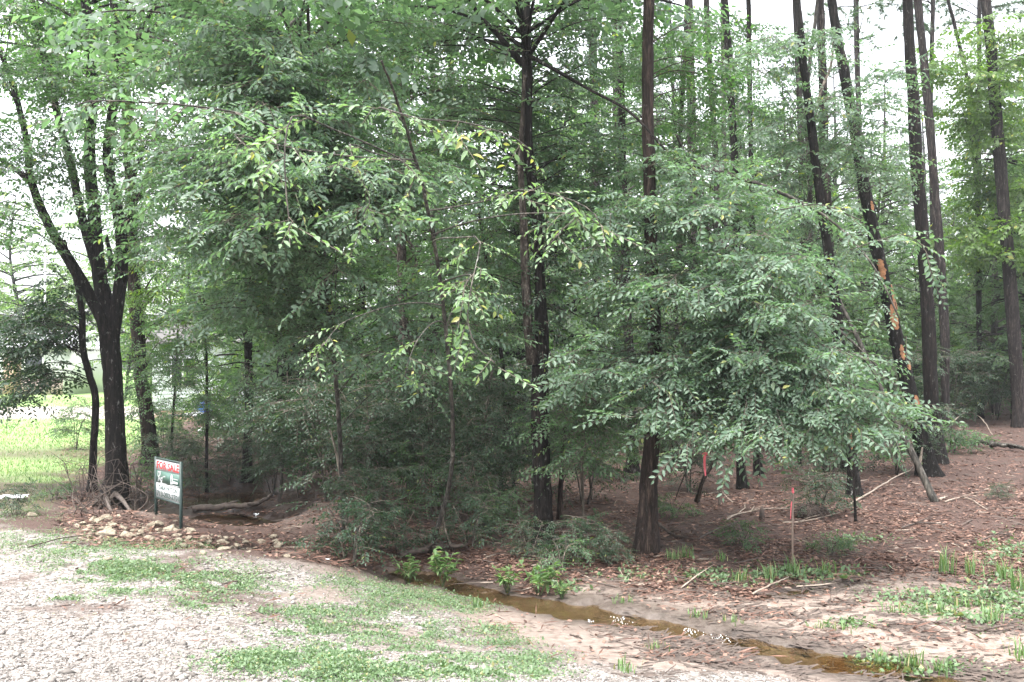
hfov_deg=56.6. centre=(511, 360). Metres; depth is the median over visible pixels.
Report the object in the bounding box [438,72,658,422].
broadleaf tree
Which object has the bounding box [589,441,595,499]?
sapling
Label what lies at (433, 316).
broadleaf tree
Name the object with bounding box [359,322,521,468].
sapling
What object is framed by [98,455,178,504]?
shrub
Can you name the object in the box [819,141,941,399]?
broadleaf tree
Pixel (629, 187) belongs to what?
broadleaf tree
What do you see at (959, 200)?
broadleaf tree
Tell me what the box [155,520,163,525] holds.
rock
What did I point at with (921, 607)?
ground cover
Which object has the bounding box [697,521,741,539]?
stick
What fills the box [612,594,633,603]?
grass tuft
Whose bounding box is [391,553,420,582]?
leafy weed
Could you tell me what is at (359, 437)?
sapling
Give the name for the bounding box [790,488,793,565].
survey stake
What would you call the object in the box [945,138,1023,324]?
broadleaf tree
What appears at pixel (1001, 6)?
pine tree
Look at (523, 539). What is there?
shrub
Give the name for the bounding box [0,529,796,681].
gravel
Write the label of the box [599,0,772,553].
pine tree
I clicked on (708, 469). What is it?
dead branch
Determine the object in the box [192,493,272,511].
log
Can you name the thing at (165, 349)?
sapling
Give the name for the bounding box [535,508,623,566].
shrub
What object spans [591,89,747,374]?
broadleaf tree
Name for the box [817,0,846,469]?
pine tree
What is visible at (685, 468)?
shrub
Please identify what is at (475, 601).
grass tuft
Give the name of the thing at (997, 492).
shrub
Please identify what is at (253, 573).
stick
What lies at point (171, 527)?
rock
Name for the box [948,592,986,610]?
grass tuft
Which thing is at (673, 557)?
grass tuft
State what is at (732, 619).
grass tuft
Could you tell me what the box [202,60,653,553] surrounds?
broadleaf tree
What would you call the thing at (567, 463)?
sapling
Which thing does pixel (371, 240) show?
woodland
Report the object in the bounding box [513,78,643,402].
broadleaf tree
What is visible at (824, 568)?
grass tuft
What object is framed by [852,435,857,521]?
sapling
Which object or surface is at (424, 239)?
broadleaf tree
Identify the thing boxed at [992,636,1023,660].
grass tuft
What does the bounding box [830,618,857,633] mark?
grass tuft
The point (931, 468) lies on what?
pine tree
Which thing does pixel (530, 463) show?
shrub
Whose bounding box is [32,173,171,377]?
broadleaf tree
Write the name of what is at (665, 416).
shrub
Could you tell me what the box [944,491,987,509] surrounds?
stick
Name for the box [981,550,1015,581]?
grass tuft
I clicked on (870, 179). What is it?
broadleaf tree
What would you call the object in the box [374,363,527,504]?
shrub
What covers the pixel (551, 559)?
stick
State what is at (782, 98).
pine tree
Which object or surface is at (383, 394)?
shrub
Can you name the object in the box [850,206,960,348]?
broadleaf tree
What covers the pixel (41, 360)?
window
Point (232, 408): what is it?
shrub
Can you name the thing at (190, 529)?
rock
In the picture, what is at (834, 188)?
broadleaf tree
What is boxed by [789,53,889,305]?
pine tree
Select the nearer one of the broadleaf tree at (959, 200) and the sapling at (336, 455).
the sapling at (336, 455)
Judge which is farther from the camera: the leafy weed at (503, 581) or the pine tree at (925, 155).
the pine tree at (925, 155)
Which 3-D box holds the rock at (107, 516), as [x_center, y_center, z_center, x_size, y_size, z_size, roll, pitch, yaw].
[-5.582,2.136,12.940,0.268,0.095,0.118,0,0,6]
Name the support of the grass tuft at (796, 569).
on the ground at (582, 608)
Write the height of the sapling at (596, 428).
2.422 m
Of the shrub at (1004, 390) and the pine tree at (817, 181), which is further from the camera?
the shrub at (1004, 390)
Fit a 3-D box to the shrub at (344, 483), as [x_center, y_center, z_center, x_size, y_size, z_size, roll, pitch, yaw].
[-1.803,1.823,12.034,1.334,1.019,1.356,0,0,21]
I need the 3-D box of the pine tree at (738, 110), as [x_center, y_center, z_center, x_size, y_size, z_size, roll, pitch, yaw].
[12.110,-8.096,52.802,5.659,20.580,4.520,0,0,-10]
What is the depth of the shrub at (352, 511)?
10.72 m
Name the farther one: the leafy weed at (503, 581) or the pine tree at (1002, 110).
the pine tree at (1002, 110)
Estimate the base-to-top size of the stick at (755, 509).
0.164 m
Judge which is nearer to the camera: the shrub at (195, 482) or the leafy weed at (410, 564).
the leafy weed at (410, 564)
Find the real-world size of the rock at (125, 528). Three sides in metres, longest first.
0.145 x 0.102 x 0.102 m
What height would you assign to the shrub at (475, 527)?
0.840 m
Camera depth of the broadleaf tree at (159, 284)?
51.89 m
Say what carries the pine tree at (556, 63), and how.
on the ground at (582, 608)
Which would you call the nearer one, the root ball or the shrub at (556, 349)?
the root ball
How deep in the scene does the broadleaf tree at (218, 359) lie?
30.21 m
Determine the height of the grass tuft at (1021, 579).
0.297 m
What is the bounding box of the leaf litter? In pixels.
[48,399,1023,666]
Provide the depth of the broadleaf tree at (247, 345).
20.86 m
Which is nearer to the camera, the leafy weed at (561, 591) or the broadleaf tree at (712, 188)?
the leafy weed at (561, 591)
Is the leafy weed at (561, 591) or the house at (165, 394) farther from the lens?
the house at (165, 394)
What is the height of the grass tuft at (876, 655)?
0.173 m
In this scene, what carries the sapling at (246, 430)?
on the ground at (582, 608)
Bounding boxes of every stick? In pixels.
[27,533,94,547]
[215,569,279,573]
[222,577,272,584]
[538,555,569,564]
[658,522,699,539]
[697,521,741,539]
[727,504,788,517]
[752,576,788,593]
[784,512,839,522]
[851,460,913,503]
[899,516,944,528]
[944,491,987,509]
[955,412,992,434]
[965,623,1023,631]
[979,527,1021,540]
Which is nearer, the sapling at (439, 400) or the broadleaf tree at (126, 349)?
the sapling at (439, 400)
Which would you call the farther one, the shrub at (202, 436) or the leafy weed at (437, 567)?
the shrub at (202, 436)
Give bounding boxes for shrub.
[0,477,48,516]
[29,481,78,500]
[41,394,125,449]
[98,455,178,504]
[126,391,198,448]
[132,432,210,474]
[153,448,235,494]
[159,421,224,466]
[184,392,256,451]
[201,432,265,482]
[213,378,308,448]
[223,369,357,497]
[225,436,304,494]
[231,380,396,504]
[273,363,388,455]
[276,485,429,572]
[292,364,438,507]
[311,350,442,465]
[314,462,426,545]
[356,487,451,557]
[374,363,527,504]
[376,440,472,519]
[417,488,528,550]
[426,345,553,460]
[434,446,531,530]
[466,477,533,537]
[485,504,570,559]
[487,421,576,488]
[515,341,613,455]
[521,533,598,583]
[531,416,639,507]
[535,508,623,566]
[576,518,639,565]
[591,418,666,478]
[618,357,711,452]
[634,423,739,495]
[658,492,705,518]
[709,518,770,552]
[778,459,862,517]
[783,429,885,489]
[803,532,865,555]
[849,340,965,429]
[859,402,976,477]
[900,346,1013,423]
[942,416,1000,453]
[950,335,1023,419]
[951,371,1010,409]
[984,481,1015,500]
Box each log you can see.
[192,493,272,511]
[398,535,467,558]
[944,436,1023,449]
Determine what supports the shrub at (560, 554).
on the ground at (582, 608)
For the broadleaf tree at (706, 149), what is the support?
on the ground at (582, 608)
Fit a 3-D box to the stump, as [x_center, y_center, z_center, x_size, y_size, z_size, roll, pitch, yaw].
[3.744,2.306,14.281,0.096,0.236,0.094,0,0,0]
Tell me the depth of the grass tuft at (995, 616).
8.80 m
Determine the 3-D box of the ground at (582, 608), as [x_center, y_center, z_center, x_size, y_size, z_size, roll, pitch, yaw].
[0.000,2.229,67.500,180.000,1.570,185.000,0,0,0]
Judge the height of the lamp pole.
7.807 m
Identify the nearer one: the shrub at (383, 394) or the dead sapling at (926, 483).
the dead sapling at (926, 483)
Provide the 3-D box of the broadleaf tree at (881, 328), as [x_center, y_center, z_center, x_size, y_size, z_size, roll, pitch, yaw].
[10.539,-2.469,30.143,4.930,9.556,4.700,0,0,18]
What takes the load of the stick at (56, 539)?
on the ground at (582, 608)
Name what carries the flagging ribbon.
hanging from the sapling at (685, 474)
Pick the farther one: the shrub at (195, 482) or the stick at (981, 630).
the shrub at (195, 482)
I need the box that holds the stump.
[758,506,764,519]
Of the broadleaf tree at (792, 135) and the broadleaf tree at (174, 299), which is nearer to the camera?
the broadleaf tree at (792, 135)
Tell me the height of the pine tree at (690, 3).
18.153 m
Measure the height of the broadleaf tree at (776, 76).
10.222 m
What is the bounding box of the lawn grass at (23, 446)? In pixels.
[0,396,183,507]
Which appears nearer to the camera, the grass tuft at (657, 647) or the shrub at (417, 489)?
the grass tuft at (657, 647)
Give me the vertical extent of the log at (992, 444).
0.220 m
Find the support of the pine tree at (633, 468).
on the ground at (582, 608)
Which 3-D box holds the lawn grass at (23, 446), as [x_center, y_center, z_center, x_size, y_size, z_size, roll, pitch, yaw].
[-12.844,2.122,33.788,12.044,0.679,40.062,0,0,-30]
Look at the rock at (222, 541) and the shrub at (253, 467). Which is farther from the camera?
the shrub at (253, 467)
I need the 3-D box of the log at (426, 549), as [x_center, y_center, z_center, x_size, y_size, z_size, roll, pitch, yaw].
[-0.987,2.326,11.929,0.878,0.318,0.195,0,0,0]
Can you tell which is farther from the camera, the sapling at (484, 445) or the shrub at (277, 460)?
the shrub at (277, 460)
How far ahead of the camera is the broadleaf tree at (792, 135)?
32.39 m
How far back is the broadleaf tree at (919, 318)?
43.63 m
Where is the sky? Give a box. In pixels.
[0,0,1023,369]
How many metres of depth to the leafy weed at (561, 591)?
9.88 m
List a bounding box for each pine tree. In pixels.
[342,2,384,441]
[446,14,457,441]
[550,51,612,398]
[589,1,605,431]
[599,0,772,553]
[611,0,642,423]
[612,81,669,342]
[616,0,639,473]
[626,0,711,329]
[686,0,700,414]
[702,33,781,223]
[703,0,724,449]
[720,0,727,286]
[721,0,749,489]
[741,60,834,242]
[746,0,763,475]
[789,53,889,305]
[792,0,805,355]
[794,0,863,497]
[803,0,913,362]
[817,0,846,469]
[827,0,945,477]
[838,60,929,250]
[872,0,942,307]
[891,94,964,257]
[902,0,949,464]
[913,0,952,434]
[924,0,1023,405]
[953,44,1023,230]
[980,0,1023,427]
[1009,370,1011,418]
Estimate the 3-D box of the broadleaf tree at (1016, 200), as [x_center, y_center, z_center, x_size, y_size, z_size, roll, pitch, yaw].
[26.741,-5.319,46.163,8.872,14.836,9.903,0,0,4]
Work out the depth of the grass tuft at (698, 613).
9.08 m
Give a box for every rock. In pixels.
[27,512,37,516]
[95,528,116,536]
[99,514,112,519]
[102,556,112,560]
[119,525,127,530]
[119,531,137,537]
[147,521,154,527]
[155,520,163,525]
[163,524,175,530]
[171,533,181,536]
[184,527,195,531]
[216,539,224,543]
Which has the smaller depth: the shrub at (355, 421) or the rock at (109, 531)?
the rock at (109, 531)
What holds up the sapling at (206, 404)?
on the ground at (582, 608)
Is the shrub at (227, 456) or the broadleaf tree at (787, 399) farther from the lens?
the shrub at (227, 456)
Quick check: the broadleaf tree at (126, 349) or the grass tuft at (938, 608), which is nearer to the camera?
the grass tuft at (938, 608)
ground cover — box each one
[0,501,601,681]
[551,515,1023,680]
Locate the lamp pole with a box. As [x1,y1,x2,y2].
[39,243,51,400]
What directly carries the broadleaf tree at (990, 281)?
on the ground at (582, 608)
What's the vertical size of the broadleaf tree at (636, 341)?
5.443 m
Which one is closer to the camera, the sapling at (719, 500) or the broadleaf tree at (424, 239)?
the sapling at (719, 500)
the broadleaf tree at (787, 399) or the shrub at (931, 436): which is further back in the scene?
the shrub at (931, 436)
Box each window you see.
[24,354,43,371]
[170,356,194,386]
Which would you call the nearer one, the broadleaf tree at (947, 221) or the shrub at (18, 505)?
the shrub at (18, 505)
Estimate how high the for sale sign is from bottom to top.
1.303 m
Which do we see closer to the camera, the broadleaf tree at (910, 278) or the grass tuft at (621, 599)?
the grass tuft at (621, 599)
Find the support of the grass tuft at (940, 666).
on the ground at (582, 608)
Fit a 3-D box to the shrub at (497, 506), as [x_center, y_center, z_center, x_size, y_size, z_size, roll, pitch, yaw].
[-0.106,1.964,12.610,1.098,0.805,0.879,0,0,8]
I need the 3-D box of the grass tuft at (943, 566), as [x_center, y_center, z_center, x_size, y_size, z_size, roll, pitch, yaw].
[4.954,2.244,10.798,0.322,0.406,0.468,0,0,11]
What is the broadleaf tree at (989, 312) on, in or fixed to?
on the ground at (582, 608)
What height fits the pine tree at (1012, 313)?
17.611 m
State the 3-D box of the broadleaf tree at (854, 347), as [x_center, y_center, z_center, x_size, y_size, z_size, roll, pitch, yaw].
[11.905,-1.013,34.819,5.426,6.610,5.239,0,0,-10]
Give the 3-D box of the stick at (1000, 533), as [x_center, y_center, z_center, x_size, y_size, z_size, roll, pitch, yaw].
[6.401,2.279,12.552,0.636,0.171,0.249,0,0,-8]
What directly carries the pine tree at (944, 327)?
on the ground at (582, 608)
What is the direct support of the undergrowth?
on the ground at (582, 608)
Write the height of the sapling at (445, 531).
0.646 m
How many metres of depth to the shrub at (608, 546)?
11.13 m
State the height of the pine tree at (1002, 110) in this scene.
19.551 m
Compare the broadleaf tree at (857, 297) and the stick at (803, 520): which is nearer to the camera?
the stick at (803, 520)
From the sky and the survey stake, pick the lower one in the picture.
the survey stake
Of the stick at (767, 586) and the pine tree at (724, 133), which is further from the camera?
the pine tree at (724, 133)
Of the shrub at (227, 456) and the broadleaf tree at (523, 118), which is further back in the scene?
the shrub at (227, 456)
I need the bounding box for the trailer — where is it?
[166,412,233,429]
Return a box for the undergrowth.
[272,368,1011,490]
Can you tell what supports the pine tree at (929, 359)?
on the ground at (582, 608)
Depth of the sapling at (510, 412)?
14.18 m
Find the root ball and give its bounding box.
[794,502,832,518]
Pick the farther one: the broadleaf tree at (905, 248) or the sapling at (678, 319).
the broadleaf tree at (905, 248)
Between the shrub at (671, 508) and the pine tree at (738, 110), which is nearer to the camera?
the shrub at (671, 508)
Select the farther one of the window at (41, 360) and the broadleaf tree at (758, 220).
the window at (41, 360)
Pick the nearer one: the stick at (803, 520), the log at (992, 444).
the stick at (803, 520)
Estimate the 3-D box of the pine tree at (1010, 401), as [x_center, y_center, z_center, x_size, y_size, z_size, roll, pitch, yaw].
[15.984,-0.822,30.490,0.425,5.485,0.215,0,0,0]
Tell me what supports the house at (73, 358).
on the ground at (582, 608)
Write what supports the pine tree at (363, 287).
on the ground at (582, 608)
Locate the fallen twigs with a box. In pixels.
[273,422,1023,598]
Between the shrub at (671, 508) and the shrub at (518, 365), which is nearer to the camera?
the shrub at (671, 508)
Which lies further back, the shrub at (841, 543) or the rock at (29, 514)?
the rock at (29, 514)
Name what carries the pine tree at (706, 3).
on the ground at (582, 608)
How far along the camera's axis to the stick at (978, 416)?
27.78 m
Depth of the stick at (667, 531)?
12.94 m
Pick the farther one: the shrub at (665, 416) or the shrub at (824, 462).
the shrub at (665, 416)
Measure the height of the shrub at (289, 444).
2.123 m
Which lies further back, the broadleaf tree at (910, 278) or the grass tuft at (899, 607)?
the broadleaf tree at (910, 278)
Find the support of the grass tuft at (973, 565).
on the ground at (582, 608)
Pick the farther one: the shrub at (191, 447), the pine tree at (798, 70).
the pine tree at (798, 70)
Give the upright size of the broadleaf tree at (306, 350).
11.412 m
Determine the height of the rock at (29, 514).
0.096 m
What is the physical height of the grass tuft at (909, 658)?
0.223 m
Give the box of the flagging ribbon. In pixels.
[702,452,707,475]
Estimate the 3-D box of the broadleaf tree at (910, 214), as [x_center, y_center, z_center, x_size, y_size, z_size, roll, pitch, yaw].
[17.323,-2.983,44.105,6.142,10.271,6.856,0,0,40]
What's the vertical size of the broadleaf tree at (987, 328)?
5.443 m
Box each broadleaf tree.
[0,0,269,467]
[0,0,294,516]
[0,186,91,329]
[0,239,122,492]
[0,275,27,385]
[5,0,542,529]
[22,258,128,371]
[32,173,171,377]
[75,289,158,399]
[122,269,192,362]
[125,216,236,336]
[130,0,374,482]
[134,1,392,465]
[150,197,235,314]
[152,130,375,422]
[162,31,455,450]
[175,272,272,428]
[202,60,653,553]
[230,0,607,493]
[263,75,483,409]
[319,0,736,547]
[326,0,563,445]
[385,78,588,395]
[401,44,646,441]
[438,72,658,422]
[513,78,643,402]
[526,134,964,501]
[549,66,706,422]
[562,0,797,462]
[588,266,724,429]
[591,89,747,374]
[640,125,770,397]
[666,156,821,398]
[684,99,821,310]
[691,0,951,472]
[697,144,790,319]
[703,92,862,378]
[711,113,855,351]
[732,182,905,399]
[772,134,921,399]
[798,257,921,389]
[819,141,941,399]
[822,253,883,356]
[829,185,954,367]
[830,123,929,352]
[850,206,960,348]
[865,236,974,408]
[867,272,938,394]
[873,288,1001,406]
[905,0,1023,418]
[907,274,959,352]
[909,53,1023,386]
[911,203,988,350]
[912,82,1023,414]
[919,274,1009,408]
[928,198,971,281]
[932,93,1023,392]
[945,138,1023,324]
[950,210,1023,394]
[957,154,1023,311]
[961,243,1023,372]
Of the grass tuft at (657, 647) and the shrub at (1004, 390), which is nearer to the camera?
the grass tuft at (657, 647)
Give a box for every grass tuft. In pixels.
[470,593,490,607]
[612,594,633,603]
[613,652,644,673]
[644,640,670,651]
[665,548,678,559]
[677,543,696,558]
[687,607,707,619]
[714,549,727,561]
[720,612,743,625]
[731,562,749,583]
[757,560,779,581]
[783,553,811,573]
[805,617,827,628]
[812,556,836,575]
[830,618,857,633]
[866,645,888,665]
[876,601,907,612]
[898,646,923,669]
[921,596,955,617]
[927,652,951,677]
[930,540,963,574]
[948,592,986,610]
[964,549,990,574]
[980,602,1006,624]
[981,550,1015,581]
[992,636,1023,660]
[1007,566,1023,589]
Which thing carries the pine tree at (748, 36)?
on the ground at (582, 608)
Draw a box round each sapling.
[125,315,227,455]
[142,293,284,492]
[205,374,360,501]
[237,347,389,474]
[294,384,463,503]
[329,429,348,534]
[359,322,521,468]
[396,191,568,488]
[400,370,556,504]
[424,362,579,498]
[442,516,454,551]
[475,352,642,519]
[513,386,642,529]
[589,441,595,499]
[601,242,751,465]
[675,450,712,499]
[714,451,720,504]
[723,250,887,464]
[840,298,938,501]
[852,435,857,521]
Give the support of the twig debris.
on the ground at (582, 608)
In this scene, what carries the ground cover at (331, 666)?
on the ground at (582, 608)
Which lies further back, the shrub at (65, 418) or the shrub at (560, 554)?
the shrub at (65, 418)
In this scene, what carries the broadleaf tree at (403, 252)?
on the ground at (582, 608)
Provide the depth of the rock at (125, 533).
11.28 m
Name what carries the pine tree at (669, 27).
on the ground at (582, 608)
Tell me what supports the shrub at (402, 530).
on the ground at (582, 608)
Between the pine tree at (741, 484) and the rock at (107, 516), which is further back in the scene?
the pine tree at (741, 484)
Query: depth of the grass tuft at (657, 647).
7.76 m
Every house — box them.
[0,330,102,394]
[145,314,345,420]
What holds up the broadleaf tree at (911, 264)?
on the ground at (582, 608)
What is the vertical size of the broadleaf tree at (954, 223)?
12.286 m
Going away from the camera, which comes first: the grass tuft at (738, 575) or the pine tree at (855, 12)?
the grass tuft at (738, 575)
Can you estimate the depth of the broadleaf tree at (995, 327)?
32.98 m
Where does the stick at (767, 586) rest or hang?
on the ground at (582, 608)
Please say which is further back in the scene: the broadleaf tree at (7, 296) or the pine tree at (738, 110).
the pine tree at (738, 110)
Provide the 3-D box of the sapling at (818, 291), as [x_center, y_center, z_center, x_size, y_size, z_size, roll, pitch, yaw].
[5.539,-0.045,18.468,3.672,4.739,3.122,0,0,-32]
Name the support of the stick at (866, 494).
on the ground at (582, 608)
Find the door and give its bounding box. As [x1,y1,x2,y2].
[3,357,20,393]
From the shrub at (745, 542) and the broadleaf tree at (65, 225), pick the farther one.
the broadleaf tree at (65, 225)
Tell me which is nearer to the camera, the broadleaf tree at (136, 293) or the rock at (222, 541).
the rock at (222, 541)
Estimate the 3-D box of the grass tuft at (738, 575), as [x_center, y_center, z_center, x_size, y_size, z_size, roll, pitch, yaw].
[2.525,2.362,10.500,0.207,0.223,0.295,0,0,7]
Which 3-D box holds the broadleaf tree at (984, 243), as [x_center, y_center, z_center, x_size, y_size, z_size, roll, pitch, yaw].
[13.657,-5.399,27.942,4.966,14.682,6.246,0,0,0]
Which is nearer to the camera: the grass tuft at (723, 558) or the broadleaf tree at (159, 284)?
the grass tuft at (723, 558)
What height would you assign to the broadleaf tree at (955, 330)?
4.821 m
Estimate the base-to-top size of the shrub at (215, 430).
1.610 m
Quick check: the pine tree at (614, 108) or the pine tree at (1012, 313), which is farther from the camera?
the pine tree at (614, 108)
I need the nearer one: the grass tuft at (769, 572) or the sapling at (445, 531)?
the grass tuft at (769, 572)
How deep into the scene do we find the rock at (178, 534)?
11.62 m
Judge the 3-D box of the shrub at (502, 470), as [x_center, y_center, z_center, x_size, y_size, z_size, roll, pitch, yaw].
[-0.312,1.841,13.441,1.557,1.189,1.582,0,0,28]
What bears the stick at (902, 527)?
on the ground at (582, 608)
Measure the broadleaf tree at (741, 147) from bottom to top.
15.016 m
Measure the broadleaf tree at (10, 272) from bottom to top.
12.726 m
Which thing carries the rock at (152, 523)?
on the ground at (582, 608)
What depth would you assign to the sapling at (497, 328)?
15.31 m
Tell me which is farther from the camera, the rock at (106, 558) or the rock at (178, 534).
the rock at (178, 534)
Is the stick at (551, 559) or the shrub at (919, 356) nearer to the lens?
the stick at (551, 559)
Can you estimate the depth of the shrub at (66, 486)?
15.93 m
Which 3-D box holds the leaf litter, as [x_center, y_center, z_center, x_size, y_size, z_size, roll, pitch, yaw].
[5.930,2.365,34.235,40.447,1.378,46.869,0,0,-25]
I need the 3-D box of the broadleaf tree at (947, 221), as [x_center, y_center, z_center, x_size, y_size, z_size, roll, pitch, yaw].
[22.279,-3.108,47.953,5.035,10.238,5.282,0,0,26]
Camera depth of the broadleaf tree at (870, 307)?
26.54 m
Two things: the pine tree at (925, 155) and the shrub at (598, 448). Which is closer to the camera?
the shrub at (598, 448)
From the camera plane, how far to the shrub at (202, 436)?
22.14 m
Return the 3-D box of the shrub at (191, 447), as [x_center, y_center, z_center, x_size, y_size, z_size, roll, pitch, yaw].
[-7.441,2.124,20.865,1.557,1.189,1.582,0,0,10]
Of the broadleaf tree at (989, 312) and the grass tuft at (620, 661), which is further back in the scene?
the broadleaf tree at (989, 312)
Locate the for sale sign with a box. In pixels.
[154,456,182,529]
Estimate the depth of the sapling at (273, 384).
18.27 m
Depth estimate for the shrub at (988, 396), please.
32.77 m
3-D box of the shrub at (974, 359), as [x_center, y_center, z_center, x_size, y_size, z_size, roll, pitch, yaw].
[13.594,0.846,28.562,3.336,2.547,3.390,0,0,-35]
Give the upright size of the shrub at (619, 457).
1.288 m
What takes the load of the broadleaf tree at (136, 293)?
on the ground at (582, 608)
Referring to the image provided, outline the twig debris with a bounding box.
[590,572,1023,681]
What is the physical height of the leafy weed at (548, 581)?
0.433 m
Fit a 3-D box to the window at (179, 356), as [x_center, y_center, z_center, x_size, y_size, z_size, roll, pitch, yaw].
[-12.802,0.432,36.947,0.950,1.200,0.065,0,0,0]
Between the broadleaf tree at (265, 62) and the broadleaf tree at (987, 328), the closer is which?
the broadleaf tree at (265, 62)
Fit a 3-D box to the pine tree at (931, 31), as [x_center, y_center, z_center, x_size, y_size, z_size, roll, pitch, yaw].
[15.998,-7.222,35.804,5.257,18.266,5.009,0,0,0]
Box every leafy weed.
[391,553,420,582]
[428,546,462,586]
[492,564,523,593]
[516,559,565,595]
[552,581,569,598]
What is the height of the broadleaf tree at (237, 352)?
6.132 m
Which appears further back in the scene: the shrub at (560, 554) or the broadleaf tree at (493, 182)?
the broadleaf tree at (493, 182)
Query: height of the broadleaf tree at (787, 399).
5.367 m
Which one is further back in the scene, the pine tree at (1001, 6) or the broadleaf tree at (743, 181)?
the broadleaf tree at (743, 181)
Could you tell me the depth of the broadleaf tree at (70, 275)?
62.08 m
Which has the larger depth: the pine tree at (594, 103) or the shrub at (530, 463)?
the pine tree at (594, 103)
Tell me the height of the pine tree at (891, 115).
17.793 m
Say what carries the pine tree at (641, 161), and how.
on the ground at (582, 608)
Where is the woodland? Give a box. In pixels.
[168,189,1021,401]
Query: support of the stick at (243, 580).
on the gravel
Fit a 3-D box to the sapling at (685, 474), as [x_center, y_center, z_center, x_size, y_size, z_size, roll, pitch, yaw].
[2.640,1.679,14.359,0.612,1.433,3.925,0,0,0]
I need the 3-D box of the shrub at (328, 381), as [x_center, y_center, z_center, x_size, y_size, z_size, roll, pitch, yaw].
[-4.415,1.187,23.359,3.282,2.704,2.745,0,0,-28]
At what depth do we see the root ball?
14.19 m
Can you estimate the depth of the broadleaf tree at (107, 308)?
16.08 m
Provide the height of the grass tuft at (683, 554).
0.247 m
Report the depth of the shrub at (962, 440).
21.17 m
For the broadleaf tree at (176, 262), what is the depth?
39.21 m
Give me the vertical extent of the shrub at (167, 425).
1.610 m
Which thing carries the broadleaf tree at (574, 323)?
on the ground at (582, 608)
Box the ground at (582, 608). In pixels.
[0,370,1023,681]
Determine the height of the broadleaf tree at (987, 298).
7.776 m
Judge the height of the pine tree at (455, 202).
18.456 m
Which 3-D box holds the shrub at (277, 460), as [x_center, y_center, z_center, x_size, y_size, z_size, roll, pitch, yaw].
[-4.271,1.341,18.358,2.631,2.591,3.146,0,0,-29]
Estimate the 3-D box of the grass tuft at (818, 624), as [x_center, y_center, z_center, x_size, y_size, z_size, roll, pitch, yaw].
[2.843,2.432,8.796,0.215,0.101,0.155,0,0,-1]
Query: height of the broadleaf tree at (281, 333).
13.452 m
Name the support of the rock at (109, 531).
on the ground at (582, 608)
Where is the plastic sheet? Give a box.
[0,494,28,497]

